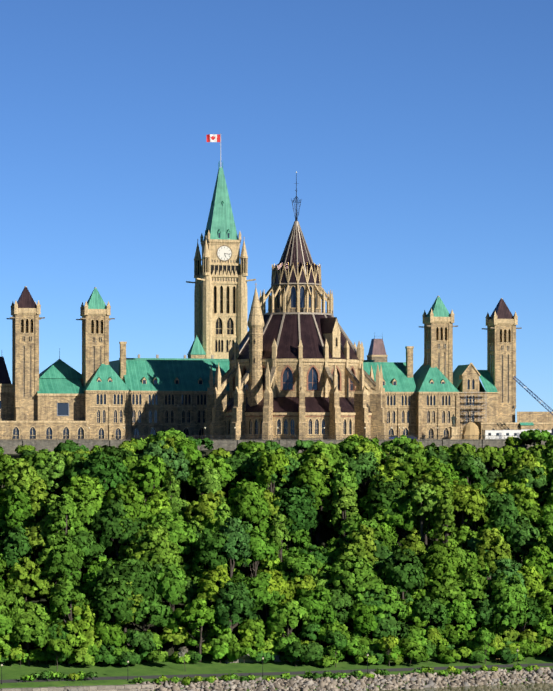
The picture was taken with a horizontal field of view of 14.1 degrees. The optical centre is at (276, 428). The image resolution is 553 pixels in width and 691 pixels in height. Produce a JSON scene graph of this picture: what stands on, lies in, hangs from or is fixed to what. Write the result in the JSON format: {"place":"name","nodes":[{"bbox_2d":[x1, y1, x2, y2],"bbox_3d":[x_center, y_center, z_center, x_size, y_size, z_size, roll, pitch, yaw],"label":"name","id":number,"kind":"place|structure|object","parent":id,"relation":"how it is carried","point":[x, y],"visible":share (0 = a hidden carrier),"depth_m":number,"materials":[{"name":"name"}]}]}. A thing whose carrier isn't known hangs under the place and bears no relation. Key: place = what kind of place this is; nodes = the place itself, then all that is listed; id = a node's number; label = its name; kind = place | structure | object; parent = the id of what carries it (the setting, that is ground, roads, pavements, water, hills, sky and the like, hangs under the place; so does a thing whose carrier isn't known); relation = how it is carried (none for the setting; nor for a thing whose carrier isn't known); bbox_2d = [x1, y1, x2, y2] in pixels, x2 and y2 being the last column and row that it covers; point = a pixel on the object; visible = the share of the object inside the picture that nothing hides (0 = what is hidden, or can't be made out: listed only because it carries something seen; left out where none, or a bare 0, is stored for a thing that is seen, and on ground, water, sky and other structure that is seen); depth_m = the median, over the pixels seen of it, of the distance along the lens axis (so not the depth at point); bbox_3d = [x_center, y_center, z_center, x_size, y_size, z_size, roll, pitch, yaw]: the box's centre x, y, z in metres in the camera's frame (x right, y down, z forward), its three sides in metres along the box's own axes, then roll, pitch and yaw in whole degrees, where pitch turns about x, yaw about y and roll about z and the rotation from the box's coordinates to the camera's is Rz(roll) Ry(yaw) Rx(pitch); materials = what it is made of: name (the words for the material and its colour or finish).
{"place":"outdoors","nodes":[
{"label":"outdoors","id":0,"kind":"place"},
{"bbox_2d":[0,448,552,690],"bbox_3d":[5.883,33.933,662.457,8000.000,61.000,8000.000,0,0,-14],"label":"hill","id":1,"kind":"structure","parent":0,"point":[208,664],"depth_m":522.45,"materials":[{"name":"green plant"}]},
{"bbox_2d":[6,286,44,420],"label":"vent tower","id":2,"kind":"structure","parent":1,"relation":"on","point":[25,318],"depth_m":678.50,"materials":[{"name":"stone"}]},
{"bbox_2d":[0,684,153,690],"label":"block wall","id":3,"kind":"structure","parent":1,"relation":"on","point":[127,687],"depth_m":495.51,"materials":[{"name":"beige stone"}]},
{"bbox_2d":[76,287,114,392],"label":"vent tower","id":4,"kind":"structure","parent":1,"relation":"on","point":[95,312],"depth_m":683.91,"materials":[{"name":"stone"}]},
{"bbox_2d":[186,134,255,358],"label":"clock tower","id":5,"kind":"structure","parent":1,"relation":"on","point":[220,300],"depth_m":753.96,"materials":[{"name":"stone"}]},
{"bbox_2d":[224,654,293,662],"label":"old stone foundation","id":6,"kind":"object","parent":1,"relation":"on","point":[246,658],"visible":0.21,"depth_m":524.13,"materials":[{"name":"grey stone"}]},
{"bbox_2d":[0,648,518,683],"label":"lamp posts","id":7,"kind":"object","parent":1,"relation":"on","point":[367,654],"visible":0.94,"depth_m":510.66,"materials":[{"name":"black metal"}]},
{"bbox_2d":[88,427,437,439],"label":"lamp posts","id":8,"kind":"object","parent":1,"relation":"on","point":[323,428],"visible":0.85,"depth_m":662.08,"materials":[{"name":"black metal"}]},
{"bbox_2d":[0,439,545,453],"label":"terrace retaining wall","id":9,"kind":"structure","parent":1,"relation":"on","point":[9,446],"depth_m":621.92,"materials":[{"name":"grey stone"}]},
{"bbox_2d":[7,435,552,439],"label":"railing","id":10,"kind":"object","parent":9,"relation":"on","point":[312,436],"visible":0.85,"depth_m":631.76,"materials":[{"name":"black metal"}]},
{"bbox_2d":[0,332,552,439],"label":"building","id":11,"kind":"structure","parent":1,"relation":"on","point":[138,396],"depth_m":689.37,"materials":[{"name":"stone"}]},
{"bbox_2d":[0,428,552,649],"bbox_3d":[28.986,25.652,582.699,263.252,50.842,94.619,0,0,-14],"label":"trees","id":12,"kind":"object","parent":1,"relation":"on","point":[207,536],"visible":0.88,"depth_m":559.92,"materials":[{"name":"green plant"}]},
{"bbox_2d":[0,565,552,670],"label":"trees","id":13,"kind":"object","parent":1,"relation":"on","point":[395,636],"visible":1,"depth_m":525.37,"materials":[{"name":"green plant"}]},
{"bbox_2d":[20,663,538,685],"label":"shrubs","id":14,"kind":"object","parent":1,"relation":"on","point":[163,678],"visible":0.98,"depth_m":505.96,"materials":[{"name":"green plant"}]},
{"bbox_2d":[204,171,388,439],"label":"library of parliament","id":15,"kind":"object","parent":1,"relation":"on","point":[296,359],"visible":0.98,"depth_m":646.68,"materials":[{"name":"stone"}]},
{"bbox_2d":[136,667,552,690],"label":"riprap rocks","id":16,"kind":"object","parent":1,"relation":"on","point":[431,680],"visible":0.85,"depth_m":511.38,"materials":[{"name":"grey stone"}]},
{"bbox_2d":[419,296,457,383],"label":"vent tower","id":17,"kind":"structure","parent":1,"relation":"on","point":[438,321],"depth_m":711.59,"materials":[{"name":"stone"}]},
{"bbox_2d":[449,414,457,438],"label":"statue","id":18,"kind":"object","parent":1,"relation":"on","point":[453,429],"visible":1,"depth_m":694.98,"materials":[{"name":"stone"}]},
{"bbox_2d":[462,422,479,438],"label":"wrapped monument","id":19,"kind":"object","parent":1,"relation":"on","point":[470,428],"visible":0.9,"depth_m":697.71,"materials":[{"name":"brown fabric"}]},
{"bbox_2d":[460,391,486,433],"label":"scaffolding","id":20,"kind":"object","parent":1,"relation":"on","point":[471,392],"visible":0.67,"depth_m":710.27,"materials":[{"name":"silver metal"}]},
{"bbox_2d":[482,298,521,421],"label":"vent tower","id":21,"kind":"structure","parent":1,"relation":"on","point":[501,322],"depth_m":716.83,"materials":[{"name":"stone"}]},
{"bbox_2d":[482,429,551,438],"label":"site cabins","id":22,"kind":"object","parent":1,"relation":"on","point":[502,432],"visible":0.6,"depth_m":698.73,"materials":[{"name":"white metal"}]},
{"bbox_2d":[513,377,552,434],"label":"mobile crane","id":23,"kind":"object","parent":1,"relation":"on","point":[517,380],"visible":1,"depth_m":696.15,"materials":[{"name":"grey"}]},
{"bbox_2d":[0,663,552,682],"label":"riverside path","id":24,"kind":"structure","parent":0,"point":[255,674],"depth_m":512.97,"materials":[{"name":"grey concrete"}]},
{"bbox_2d":[0,0,552,421],"label":"sky","id":25,"kind":"structure","parent":0,"point":[417,135],"materials":[{"name":"blue"}]},
{"bbox_2d":[367,683,552,690],"bbox_3d":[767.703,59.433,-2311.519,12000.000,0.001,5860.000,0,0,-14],"label":"water","id":26,"kind":"structure","parent":0,"point":[531,687],"depth_m":512.25,"materials":[{"name":"grey liquid"}]},
{"bbox_2d":[67,683,84,690],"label":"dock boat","id":27,"kind":"object","parent":26,"relation":"on","point":[75,689],"visible":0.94,"depth_m":493.52,"materials":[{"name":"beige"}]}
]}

